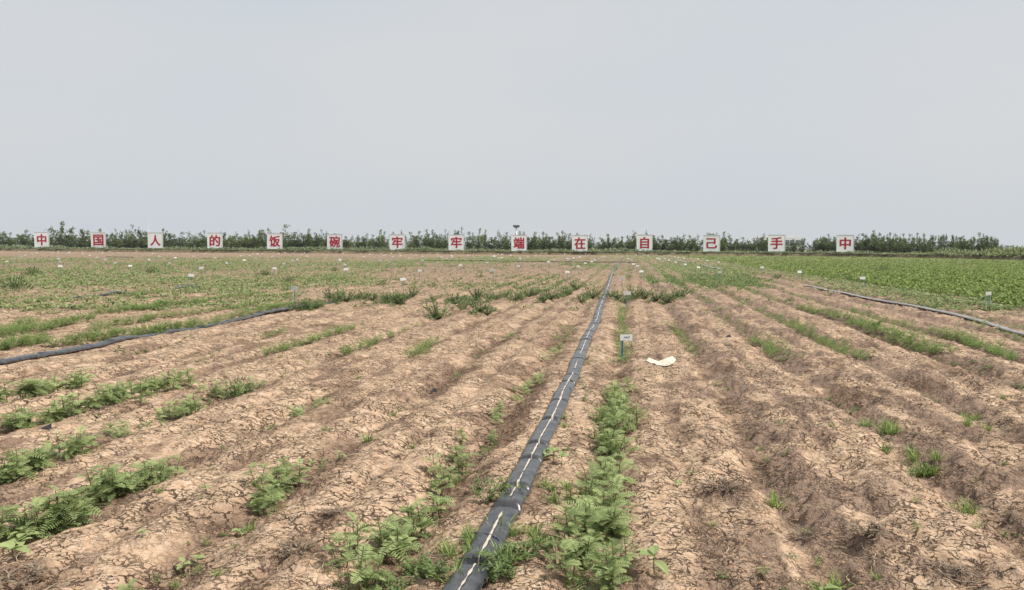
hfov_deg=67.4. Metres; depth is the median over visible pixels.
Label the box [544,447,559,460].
broadleaf seedling
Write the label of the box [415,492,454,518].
feathery seedling
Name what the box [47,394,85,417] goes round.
feathery seedling
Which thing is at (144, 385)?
feathery seedling
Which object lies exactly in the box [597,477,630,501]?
feathery seedling
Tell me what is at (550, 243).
tree
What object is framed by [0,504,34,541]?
feathery seedling
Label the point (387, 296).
leafy bush
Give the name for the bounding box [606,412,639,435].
feathery seedling
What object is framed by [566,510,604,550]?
feathery seedling
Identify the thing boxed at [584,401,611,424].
fine leaved seedling
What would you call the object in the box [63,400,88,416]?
feathery seedling
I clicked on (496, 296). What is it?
leafy bush
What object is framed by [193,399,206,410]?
feathery seedling
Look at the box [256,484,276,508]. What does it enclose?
feathery seedling
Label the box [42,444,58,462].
feathery seedling
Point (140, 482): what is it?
feathery seedling
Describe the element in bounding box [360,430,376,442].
grass tuft
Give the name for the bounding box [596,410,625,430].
fine leaved seedling
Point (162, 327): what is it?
crop rows
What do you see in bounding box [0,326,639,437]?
seedlings
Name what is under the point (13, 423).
feathery seedling
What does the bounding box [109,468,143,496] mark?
feathery seedling
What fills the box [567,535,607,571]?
feathery seedling
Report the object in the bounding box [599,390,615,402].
fine leaved seedling
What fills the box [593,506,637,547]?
feathery seedling
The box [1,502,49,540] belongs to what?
feathery seedling
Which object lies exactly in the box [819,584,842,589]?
broadleaf seedling
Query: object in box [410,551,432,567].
creeping weed
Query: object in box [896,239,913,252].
tree
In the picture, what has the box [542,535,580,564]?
creeping weed
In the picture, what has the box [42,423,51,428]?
plastic scrap
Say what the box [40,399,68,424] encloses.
feathery seedling
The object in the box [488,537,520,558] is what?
grass tuft
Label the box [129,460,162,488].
feathery seedling
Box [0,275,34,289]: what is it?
dark weed bush
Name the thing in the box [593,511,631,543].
feathery seedling
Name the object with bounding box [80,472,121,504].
feathery seedling
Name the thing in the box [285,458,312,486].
feathery seedling
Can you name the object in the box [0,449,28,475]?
feathery seedling
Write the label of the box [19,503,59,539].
feathery seedling
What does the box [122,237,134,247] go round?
tree
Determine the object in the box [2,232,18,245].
tree
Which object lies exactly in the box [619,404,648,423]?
feathery seedling
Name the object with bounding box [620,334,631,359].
plot marker
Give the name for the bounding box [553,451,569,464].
broadleaf seedling
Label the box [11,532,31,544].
broadleaf seedling
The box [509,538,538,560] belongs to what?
creeping weed
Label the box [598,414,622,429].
feathery seedling
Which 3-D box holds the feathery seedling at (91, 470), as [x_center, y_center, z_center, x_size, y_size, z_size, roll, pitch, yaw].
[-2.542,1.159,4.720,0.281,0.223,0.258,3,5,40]
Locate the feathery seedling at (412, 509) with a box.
[390,502,432,534]
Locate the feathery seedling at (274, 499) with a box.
[261,486,288,516]
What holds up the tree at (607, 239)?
on the embankment
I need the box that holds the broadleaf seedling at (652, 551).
[636,545,667,574]
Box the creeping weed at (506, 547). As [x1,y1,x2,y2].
[497,539,521,565]
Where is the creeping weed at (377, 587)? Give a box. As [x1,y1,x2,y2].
[370,575,399,589]
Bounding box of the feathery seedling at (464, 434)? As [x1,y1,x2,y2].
[455,429,468,444]
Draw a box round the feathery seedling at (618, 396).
[609,391,627,404]
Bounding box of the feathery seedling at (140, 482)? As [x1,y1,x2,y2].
[131,466,151,488]
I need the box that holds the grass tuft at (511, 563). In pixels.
[486,541,529,566]
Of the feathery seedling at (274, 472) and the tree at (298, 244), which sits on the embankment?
the tree at (298, 244)
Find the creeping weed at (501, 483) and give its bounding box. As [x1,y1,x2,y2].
[487,474,511,489]
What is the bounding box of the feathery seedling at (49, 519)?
[31,509,74,532]
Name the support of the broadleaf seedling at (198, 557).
on the ground at (466, 401)
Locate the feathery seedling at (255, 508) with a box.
[247,497,275,514]
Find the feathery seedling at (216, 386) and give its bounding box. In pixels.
[206,379,224,397]
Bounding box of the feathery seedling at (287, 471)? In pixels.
[272,464,304,493]
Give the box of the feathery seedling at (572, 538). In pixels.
[566,537,595,554]
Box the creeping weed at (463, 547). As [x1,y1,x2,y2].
[449,546,471,563]
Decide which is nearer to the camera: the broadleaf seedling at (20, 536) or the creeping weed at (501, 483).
the broadleaf seedling at (20, 536)
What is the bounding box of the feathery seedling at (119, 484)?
[91,466,128,501]
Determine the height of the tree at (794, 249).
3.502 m
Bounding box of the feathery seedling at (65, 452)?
[55,440,83,459]
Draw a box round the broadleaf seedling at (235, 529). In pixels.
[231,528,241,535]
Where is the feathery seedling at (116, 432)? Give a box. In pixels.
[106,427,123,437]
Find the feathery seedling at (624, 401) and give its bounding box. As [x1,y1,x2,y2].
[617,394,629,410]
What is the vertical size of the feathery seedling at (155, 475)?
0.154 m
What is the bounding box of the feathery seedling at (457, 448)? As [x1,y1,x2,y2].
[446,445,470,462]
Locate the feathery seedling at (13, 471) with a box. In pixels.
[0,459,32,481]
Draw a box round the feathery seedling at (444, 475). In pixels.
[435,467,450,484]
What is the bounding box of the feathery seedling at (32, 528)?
[6,506,51,550]
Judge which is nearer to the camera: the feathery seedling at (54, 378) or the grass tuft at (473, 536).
the grass tuft at (473, 536)
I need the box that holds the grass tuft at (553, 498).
[540,487,569,503]
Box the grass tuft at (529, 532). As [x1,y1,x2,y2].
[516,520,547,536]
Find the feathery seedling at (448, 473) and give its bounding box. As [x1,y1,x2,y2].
[442,465,459,486]
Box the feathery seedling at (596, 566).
[585,539,635,583]
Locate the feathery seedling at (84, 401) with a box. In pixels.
[67,400,86,414]
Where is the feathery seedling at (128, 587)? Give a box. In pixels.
[115,579,143,589]
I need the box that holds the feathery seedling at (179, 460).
[162,454,185,477]
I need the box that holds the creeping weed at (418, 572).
[412,565,435,577]
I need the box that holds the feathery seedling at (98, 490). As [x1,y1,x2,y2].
[83,474,113,500]
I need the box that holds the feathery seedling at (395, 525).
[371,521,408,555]
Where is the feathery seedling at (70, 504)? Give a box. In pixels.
[38,485,102,531]
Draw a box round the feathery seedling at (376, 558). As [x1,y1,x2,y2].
[339,552,394,589]
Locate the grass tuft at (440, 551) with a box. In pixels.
[431,533,464,553]
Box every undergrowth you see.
[0,244,1023,256]
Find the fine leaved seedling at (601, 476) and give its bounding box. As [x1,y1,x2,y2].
[589,465,610,484]
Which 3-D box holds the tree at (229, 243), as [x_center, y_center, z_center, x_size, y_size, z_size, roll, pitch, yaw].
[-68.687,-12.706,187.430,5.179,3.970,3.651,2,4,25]
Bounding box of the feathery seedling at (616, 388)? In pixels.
[604,381,621,397]
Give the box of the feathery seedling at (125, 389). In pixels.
[106,381,133,399]
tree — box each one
[0,231,15,242]
[0,238,14,245]
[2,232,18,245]
[15,230,32,245]
[25,235,33,245]
[44,230,54,245]
[49,221,75,246]
[59,231,77,246]
[69,228,90,246]
[83,234,90,246]
[99,228,112,245]
[110,237,128,247]
[112,231,126,246]
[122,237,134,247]
[124,224,138,246]
[127,230,146,247]
[133,236,147,247]
[140,239,147,248]
[161,229,169,247]
[163,233,176,246]
[172,231,192,247]
[181,231,197,247]
[193,233,202,247]
[194,238,205,247]
[223,235,236,247]
[230,231,246,247]
[243,230,253,248]
[248,236,261,247]
[256,229,266,246]
[280,224,298,243]
[285,237,297,247]
[286,234,301,246]
[292,232,307,247]
[300,228,314,246]
[308,232,323,246]
[309,239,325,247]
[317,229,326,245]
[343,236,351,247]
[344,237,358,247]
[355,234,366,247]
[362,233,372,247]
[365,235,377,248]
[372,230,385,247]
[381,232,388,247]
[405,232,414,247]
[412,231,424,248]
[421,229,429,247]
[426,230,436,247]
[431,237,448,248]
[435,234,447,247]
[441,231,448,247]
[461,231,475,249]
[472,228,484,249]
[480,230,490,248]
[486,238,497,249]
[491,230,506,249]
[501,232,510,249]
[527,231,543,250]
[538,232,551,249]
[540,236,556,249]
[551,233,563,248]
[558,231,569,248]
[561,233,571,249]
[588,234,594,248]
[597,240,607,249]
[598,233,615,248]
[607,238,617,249]
[615,236,625,248]
[626,230,636,249]
[653,237,661,249]
[657,235,670,249]
[665,239,678,250]
[674,235,683,250]
[679,235,689,250]
[686,235,696,250]
[691,235,702,250]
[720,237,728,250]
[721,234,737,250]
[729,239,743,250]
[736,237,746,249]
[745,238,758,249]
[756,234,767,251]
[785,241,795,250]
[790,239,797,251]
[797,237,808,251]
[809,238,818,250]
[811,237,829,250]
[820,239,832,250]
[823,234,832,250]
[830,240,835,250]
[854,233,866,251]
[854,234,862,251]
[858,238,875,249]
[860,237,881,252]
[863,230,877,244]
[868,232,882,250]
[875,235,889,252]
[884,232,893,252]
[890,237,906,252]
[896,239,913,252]
[902,234,916,252]
[913,233,922,251]
[916,234,930,252]
[926,234,937,252]
[934,235,943,250]
[938,234,950,250]
[946,235,958,248]
[953,237,972,249]
[953,240,970,250]
[964,237,975,250]
[973,232,985,250]
[979,235,992,249]
[989,238,997,248]
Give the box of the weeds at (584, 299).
[0,277,1023,589]
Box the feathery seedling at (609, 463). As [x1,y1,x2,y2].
[591,461,613,473]
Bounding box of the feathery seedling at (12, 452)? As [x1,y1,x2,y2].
[1,449,32,467]
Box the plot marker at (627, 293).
[623,291,630,306]
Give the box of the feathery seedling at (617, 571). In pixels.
[589,564,631,589]
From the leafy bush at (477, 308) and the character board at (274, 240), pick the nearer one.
the leafy bush at (477, 308)
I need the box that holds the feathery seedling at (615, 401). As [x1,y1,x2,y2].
[603,399,619,410]
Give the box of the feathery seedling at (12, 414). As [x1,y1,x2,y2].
[0,405,31,428]
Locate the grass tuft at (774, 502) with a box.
[766,486,796,509]
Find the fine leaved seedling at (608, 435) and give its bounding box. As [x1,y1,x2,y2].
[599,427,625,441]
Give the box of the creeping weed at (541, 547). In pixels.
[508,537,550,556]
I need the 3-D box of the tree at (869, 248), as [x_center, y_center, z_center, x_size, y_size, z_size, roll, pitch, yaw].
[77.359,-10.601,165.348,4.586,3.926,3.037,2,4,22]
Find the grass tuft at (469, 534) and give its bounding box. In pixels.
[459,527,479,541]
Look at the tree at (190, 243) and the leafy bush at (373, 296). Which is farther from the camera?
the tree at (190, 243)
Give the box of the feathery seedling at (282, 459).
[275,456,293,475]
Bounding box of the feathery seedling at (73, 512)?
[43,489,92,534]
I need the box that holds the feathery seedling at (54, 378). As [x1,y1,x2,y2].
[50,375,67,392]
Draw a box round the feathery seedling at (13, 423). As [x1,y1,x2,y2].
[4,409,35,428]
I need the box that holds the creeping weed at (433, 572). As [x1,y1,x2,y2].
[424,560,450,579]
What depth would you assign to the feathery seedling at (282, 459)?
5.17 m
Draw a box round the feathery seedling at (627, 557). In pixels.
[604,537,640,568]
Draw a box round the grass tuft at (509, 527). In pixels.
[487,520,522,538]
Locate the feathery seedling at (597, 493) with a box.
[576,479,611,505]
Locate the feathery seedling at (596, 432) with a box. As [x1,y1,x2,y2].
[584,421,606,439]
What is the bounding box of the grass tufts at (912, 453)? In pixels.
[20,323,1009,589]
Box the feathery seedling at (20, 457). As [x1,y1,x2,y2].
[0,447,44,479]
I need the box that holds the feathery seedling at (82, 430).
[63,425,95,453]
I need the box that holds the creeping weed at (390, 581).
[377,570,395,585]
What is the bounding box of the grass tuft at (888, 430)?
[874,421,904,434]
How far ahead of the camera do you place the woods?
848.38 m
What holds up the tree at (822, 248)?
on the embankment
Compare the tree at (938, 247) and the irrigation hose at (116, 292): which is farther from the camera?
the tree at (938, 247)
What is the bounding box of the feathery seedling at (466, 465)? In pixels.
[455,452,480,473]
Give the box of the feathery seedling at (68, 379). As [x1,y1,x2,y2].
[56,373,80,389]
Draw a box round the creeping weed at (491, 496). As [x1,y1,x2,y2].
[472,483,499,501]
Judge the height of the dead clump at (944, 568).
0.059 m
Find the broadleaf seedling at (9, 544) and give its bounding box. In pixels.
[0,540,29,557]
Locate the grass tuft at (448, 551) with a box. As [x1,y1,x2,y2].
[438,539,464,558]
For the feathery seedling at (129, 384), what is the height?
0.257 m
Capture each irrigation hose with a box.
[0,299,352,364]
[72,285,196,297]
[426,260,637,262]
[442,258,620,589]
[803,285,1023,335]
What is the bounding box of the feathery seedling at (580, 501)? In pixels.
[568,498,591,519]
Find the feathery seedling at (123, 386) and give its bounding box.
[116,381,136,397]
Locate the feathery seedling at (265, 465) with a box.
[240,462,276,487]
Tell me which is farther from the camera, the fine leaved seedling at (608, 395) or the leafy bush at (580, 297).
the leafy bush at (580, 297)
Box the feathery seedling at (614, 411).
[606,405,623,417]
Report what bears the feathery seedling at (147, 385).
on the ground at (466, 401)
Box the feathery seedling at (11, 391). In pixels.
[0,379,17,402]
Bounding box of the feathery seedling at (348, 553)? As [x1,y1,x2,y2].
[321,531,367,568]
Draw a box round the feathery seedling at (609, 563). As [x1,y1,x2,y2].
[585,555,628,589]
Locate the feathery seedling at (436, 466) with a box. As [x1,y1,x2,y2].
[424,453,452,477]
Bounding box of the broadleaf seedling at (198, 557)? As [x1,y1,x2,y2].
[193,554,204,563]
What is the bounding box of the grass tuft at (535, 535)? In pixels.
[525,524,552,545]
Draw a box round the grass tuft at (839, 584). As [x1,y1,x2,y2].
[796,568,856,589]
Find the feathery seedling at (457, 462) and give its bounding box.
[449,456,464,473]
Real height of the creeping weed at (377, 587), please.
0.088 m
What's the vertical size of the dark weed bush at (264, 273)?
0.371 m
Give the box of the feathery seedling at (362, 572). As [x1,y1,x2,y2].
[327,543,395,589]
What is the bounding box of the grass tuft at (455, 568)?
[430,559,464,582]
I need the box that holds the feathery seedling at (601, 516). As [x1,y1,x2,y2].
[589,499,640,548]
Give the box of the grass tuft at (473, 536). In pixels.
[457,528,479,542]
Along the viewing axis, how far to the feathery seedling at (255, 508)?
4.49 m
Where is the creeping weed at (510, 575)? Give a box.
[495,566,517,578]
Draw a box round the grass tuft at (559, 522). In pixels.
[547,518,566,531]
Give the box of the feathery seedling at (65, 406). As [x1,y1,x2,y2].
[59,398,73,417]
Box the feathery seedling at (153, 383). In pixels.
[145,377,163,393]
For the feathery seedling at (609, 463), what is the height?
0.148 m
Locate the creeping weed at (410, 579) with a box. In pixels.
[399,573,420,585]
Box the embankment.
[0,249,1023,259]
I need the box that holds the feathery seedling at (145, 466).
[135,458,168,476]
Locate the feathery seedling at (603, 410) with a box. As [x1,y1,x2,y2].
[592,406,610,422]
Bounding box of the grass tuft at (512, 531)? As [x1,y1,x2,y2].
[507,522,523,535]
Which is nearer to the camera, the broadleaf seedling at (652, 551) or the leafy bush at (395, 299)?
the broadleaf seedling at (652, 551)
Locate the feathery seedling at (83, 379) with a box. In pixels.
[68,367,96,388]
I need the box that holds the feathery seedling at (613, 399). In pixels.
[606,397,625,412]
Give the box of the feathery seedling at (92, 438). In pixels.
[85,434,103,448]
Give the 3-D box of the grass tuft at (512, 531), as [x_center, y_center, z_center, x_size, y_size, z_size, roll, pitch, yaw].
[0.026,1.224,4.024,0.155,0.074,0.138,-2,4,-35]
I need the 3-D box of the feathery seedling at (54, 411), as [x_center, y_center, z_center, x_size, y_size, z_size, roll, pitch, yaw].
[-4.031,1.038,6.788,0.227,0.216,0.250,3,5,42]
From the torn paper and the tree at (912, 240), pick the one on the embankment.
the tree at (912, 240)
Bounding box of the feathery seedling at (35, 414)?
[19,410,46,426]
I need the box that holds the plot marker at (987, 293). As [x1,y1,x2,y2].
[985,292,990,306]
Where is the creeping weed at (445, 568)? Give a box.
[414,560,453,576]
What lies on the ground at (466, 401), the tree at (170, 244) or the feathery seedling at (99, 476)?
the feathery seedling at (99, 476)
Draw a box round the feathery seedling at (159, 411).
[150,408,171,425]
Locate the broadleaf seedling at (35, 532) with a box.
[10,526,45,544]
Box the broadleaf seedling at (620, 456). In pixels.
[606,454,625,463]
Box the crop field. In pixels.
[682,255,1023,307]
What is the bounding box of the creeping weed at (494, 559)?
[482,549,519,576]
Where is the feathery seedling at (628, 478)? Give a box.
[604,458,638,486]
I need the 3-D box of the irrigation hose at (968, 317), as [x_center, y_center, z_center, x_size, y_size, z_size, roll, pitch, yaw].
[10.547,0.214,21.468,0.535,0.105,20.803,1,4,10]
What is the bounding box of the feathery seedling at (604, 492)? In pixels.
[589,488,627,522]
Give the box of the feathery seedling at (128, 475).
[94,470,138,494]
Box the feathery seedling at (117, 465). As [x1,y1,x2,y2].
[81,464,120,494]
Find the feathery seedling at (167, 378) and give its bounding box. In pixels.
[154,372,172,391]
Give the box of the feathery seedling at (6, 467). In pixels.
[0,456,19,482]
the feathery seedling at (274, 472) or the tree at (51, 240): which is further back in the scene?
the tree at (51, 240)
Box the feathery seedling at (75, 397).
[62,391,85,411]
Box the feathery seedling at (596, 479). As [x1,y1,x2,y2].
[576,466,610,495]
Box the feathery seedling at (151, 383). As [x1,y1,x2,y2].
[137,379,158,395]
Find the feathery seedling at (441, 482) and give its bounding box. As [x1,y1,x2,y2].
[426,474,454,496]
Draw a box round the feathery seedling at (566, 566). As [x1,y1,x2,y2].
[544,538,596,589]
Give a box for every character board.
[34,232,48,247]
[91,232,105,247]
[148,232,162,247]
[207,233,222,247]
[267,233,282,248]
[327,234,342,248]
[389,234,404,249]
[448,235,463,249]
[511,235,526,250]
[572,235,587,250]
[636,235,652,250]
[703,235,719,250]
[768,235,785,251]
[836,235,853,252]
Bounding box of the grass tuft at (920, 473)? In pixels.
[904,457,942,477]
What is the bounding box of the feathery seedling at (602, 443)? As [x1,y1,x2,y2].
[599,434,618,452]
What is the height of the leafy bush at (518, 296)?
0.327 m
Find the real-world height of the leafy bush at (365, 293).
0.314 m
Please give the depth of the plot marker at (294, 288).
20.47 m
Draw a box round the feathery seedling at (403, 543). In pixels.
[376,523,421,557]
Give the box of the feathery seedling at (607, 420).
[603,415,625,429]
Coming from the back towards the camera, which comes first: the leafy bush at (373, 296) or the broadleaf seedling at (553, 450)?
the leafy bush at (373, 296)
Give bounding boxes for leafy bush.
[297,297,319,309]
[308,297,327,308]
[322,285,338,297]
[325,288,346,299]
[333,286,355,301]
[358,288,373,296]
[364,291,379,299]
[382,290,396,301]
[388,289,408,303]
[393,290,414,303]
[404,285,421,296]
[420,299,455,318]
[443,292,456,300]
[447,293,465,303]
[451,298,470,307]
[466,285,484,299]
[467,295,496,311]
[480,306,493,314]
[481,292,493,300]
[491,291,502,299]
[506,291,521,299]
[522,286,533,296]
[529,288,540,295]
[536,290,551,301]
[541,286,558,299]
[560,283,575,294]
[567,279,585,289]
[574,294,585,302]
[583,284,602,298]
[611,288,623,299]
[619,294,628,302]
[627,284,644,297]
[632,286,653,298]
[645,288,666,300]
[658,290,679,303]
[672,285,695,296]
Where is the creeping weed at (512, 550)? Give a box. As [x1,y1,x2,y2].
[508,541,533,557]
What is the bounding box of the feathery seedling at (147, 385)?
[131,379,159,396]
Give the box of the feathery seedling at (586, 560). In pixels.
[576,534,605,566]
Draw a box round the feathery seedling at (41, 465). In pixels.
[20,446,57,476]
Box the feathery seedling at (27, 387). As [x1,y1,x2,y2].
[16,379,47,398]
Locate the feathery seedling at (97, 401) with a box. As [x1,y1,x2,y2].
[89,390,109,407]
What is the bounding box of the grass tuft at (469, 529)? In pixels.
[453,521,481,536]
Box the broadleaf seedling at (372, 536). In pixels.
[367,530,394,549]
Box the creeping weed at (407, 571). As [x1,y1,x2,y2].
[399,560,426,574]
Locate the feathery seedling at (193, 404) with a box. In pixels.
[182,394,202,414]
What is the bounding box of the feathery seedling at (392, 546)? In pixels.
[364,514,422,564]
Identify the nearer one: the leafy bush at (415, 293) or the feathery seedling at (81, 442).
the feathery seedling at (81, 442)
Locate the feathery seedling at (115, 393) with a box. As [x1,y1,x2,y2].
[98,386,127,406]
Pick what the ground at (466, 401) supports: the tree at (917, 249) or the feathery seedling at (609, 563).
the feathery seedling at (609, 563)
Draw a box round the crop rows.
[0,275,1023,589]
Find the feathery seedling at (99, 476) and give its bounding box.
[83,471,117,496]
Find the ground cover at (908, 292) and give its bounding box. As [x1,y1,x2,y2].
[0,251,1018,311]
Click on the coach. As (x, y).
(789, 239)
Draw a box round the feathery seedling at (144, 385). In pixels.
[131,378,154,396]
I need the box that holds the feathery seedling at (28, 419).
[21,415,37,427]
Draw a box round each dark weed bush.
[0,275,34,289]
[20,266,43,273]
[141,266,159,272]
[216,376,263,397]
[259,269,275,274]
[280,278,295,281]
[287,301,307,309]
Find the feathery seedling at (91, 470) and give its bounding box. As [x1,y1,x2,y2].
[76,464,112,494]
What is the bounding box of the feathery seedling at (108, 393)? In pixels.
[94,383,122,404]
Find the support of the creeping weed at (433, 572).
on the ground at (466, 401)
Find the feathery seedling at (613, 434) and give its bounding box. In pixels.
[593,428,626,444]
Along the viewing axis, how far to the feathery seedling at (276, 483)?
4.78 m
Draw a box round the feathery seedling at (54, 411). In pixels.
[41,401,68,422]
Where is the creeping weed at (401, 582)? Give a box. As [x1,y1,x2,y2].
[385,576,408,589]
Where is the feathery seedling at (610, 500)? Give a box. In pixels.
[594,474,637,520]
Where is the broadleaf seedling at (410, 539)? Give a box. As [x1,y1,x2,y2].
[393,534,417,542]
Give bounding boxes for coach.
[758,236,801,251]
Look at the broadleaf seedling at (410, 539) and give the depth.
4.06 m
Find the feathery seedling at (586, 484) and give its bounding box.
[569,469,613,504]
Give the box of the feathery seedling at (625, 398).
[613,392,631,403]
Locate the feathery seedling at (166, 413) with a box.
[155,405,178,420]
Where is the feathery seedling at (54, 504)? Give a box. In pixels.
[38,485,86,518]
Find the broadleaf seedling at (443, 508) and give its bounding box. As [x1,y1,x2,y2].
[431,502,447,518]
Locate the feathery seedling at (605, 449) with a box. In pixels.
[588,446,617,464]
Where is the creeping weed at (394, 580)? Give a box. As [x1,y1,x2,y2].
[379,575,401,589]
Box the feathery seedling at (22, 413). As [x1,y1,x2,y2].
[9,405,31,426]
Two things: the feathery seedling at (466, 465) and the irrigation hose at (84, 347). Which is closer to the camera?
the feathery seedling at (466, 465)
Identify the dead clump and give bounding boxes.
[0,559,50,589]
[276,531,320,556]
[319,503,353,515]
[699,474,749,493]
[787,527,813,540]
[833,513,894,537]
[921,558,971,582]
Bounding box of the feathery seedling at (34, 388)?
[18,379,48,398]
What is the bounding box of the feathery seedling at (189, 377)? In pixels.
[177,368,198,386]
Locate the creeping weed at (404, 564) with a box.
[396,556,416,575]
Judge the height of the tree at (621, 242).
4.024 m
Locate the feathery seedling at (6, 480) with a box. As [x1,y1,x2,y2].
[0,464,27,484]
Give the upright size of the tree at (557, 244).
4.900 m
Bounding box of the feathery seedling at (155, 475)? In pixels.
[145,463,168,487]
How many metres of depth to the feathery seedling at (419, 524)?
4.20 m
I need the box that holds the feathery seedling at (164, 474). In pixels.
[144,458,179,486]
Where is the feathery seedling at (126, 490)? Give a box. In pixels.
[116,476,137,493]
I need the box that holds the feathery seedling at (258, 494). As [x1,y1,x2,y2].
[246,483,270,508]
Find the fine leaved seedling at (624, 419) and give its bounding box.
[619,409,645,431]
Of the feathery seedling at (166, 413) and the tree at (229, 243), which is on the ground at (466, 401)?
the feathery seedling at (166, 413)
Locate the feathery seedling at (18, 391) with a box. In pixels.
[10,378,36,398]
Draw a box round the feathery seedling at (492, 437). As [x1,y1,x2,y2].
[485,429,499,444]
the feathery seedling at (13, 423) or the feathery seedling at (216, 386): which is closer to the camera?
the feathery seedling at (13, 423)
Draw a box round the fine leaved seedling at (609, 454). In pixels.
[603,438,620,456]
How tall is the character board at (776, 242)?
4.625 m
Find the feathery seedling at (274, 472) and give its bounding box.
[265,464,290,479]
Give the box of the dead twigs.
[0,324,1023,589]
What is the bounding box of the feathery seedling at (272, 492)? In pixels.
[256,485,280,503]
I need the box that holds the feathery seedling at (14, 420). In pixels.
[0,413,29,430]
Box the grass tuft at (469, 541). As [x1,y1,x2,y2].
[461,534,478,549]
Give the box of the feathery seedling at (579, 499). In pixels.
[564,495,594,515]
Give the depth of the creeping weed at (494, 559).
3.51 m
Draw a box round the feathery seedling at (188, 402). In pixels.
[180,394,198,415]
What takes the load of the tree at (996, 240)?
on the embankment
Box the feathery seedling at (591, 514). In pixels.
[560,498,605,527]
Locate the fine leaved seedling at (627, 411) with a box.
[612,404,631,421]
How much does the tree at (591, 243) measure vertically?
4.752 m
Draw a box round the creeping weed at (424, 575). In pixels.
[418,560,437,577]
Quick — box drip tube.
[459,532,501,543]
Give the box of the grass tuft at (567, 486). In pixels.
[556,475,578,490]
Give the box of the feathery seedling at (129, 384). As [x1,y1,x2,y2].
[124,379,136,398]
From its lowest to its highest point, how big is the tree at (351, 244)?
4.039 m
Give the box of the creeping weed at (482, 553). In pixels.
[473,540,512,565]
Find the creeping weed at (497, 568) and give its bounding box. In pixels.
[478,561,509,583]
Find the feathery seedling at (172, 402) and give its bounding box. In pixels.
[163,399,184,418]
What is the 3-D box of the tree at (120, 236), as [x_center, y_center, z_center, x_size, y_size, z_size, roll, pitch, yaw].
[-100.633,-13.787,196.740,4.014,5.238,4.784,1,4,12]
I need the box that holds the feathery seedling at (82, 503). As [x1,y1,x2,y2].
[76,498,101,519]
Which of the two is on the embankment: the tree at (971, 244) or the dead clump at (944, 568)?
the tree at (971, 244)
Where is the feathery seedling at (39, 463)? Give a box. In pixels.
[23,452,50,476]
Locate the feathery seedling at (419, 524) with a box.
[401,501,434,542]
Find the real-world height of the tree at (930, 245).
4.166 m
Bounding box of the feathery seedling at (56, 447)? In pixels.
[40,430,69,455]
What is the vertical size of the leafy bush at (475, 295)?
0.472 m
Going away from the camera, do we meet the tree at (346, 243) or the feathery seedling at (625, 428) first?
the feathery seedling at (625, 428)
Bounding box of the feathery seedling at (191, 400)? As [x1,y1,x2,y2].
[177,399,194,411]
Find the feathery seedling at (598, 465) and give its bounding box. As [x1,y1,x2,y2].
[587,456,623,484]
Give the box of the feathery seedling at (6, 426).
[0,412,21,432]
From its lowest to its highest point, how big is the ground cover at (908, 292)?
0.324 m
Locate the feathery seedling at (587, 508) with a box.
[574,506,602,532]
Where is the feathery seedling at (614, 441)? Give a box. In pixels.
[605,434,642,458]
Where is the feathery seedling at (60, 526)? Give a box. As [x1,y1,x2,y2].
[31,502,79,535]
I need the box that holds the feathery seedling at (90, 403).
[80,394,104,409]
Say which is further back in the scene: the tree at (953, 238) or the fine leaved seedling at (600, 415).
the tree at (953, 238)
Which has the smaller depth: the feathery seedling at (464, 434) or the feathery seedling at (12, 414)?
the feathery seedling at (464, 434)
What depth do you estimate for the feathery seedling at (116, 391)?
7.39 m
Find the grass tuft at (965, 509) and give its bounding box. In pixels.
[947,495,988,514]
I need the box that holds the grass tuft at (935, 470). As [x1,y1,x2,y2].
[915,459,946,475]
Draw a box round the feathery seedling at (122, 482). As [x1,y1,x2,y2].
[103,471,135,497]
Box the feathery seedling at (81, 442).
[65,433,92,454]
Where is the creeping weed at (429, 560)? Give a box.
[420,555,452,572]
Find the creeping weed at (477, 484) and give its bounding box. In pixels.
[468,474,491,492]
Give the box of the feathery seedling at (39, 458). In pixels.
[25,446,54,470]
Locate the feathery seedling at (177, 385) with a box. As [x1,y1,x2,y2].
[160,371,182,391]
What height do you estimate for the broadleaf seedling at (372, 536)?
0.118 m
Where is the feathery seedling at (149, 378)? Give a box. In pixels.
[147,376,169,390]
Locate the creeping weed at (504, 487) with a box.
[498,475,526,491]
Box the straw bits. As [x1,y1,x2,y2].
[0,324,1022,589]
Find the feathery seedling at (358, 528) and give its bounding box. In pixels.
[334,511,378,555]
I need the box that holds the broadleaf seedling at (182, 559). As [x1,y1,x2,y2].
[176,557,190,573]
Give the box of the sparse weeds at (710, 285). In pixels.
[0,254,1022,311]
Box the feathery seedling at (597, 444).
[592,430,622,446]
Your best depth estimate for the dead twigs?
4.28 m
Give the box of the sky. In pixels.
[0,0,1023,249]
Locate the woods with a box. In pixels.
[4,240,1016,250]
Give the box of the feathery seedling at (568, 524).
[544,504,584,547]
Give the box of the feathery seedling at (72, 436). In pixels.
[69,431,94,449]
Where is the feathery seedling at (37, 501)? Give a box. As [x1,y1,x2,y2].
[12,495,61,534]
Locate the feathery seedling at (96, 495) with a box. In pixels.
[79,476,110,508]
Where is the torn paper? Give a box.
[646,353,675,365]
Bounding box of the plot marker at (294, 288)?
[291,286,297,302]
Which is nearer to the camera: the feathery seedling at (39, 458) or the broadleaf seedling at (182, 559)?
the broadleaf seedling at (182, 559)
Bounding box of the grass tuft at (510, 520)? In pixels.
[479,513,524,535]
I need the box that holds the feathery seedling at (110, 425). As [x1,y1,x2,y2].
[100,421,120,436]
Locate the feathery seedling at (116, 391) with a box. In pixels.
[99,387,123,403]
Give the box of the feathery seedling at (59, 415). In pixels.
[46,409,71,420]
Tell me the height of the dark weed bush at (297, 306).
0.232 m
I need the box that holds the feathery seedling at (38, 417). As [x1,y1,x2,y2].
[35,408,54,419]
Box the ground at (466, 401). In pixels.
[0,249,1023,589]
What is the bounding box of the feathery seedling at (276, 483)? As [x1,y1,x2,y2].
[262,474,292,498]
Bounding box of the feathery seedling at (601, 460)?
[596,453,623,472]

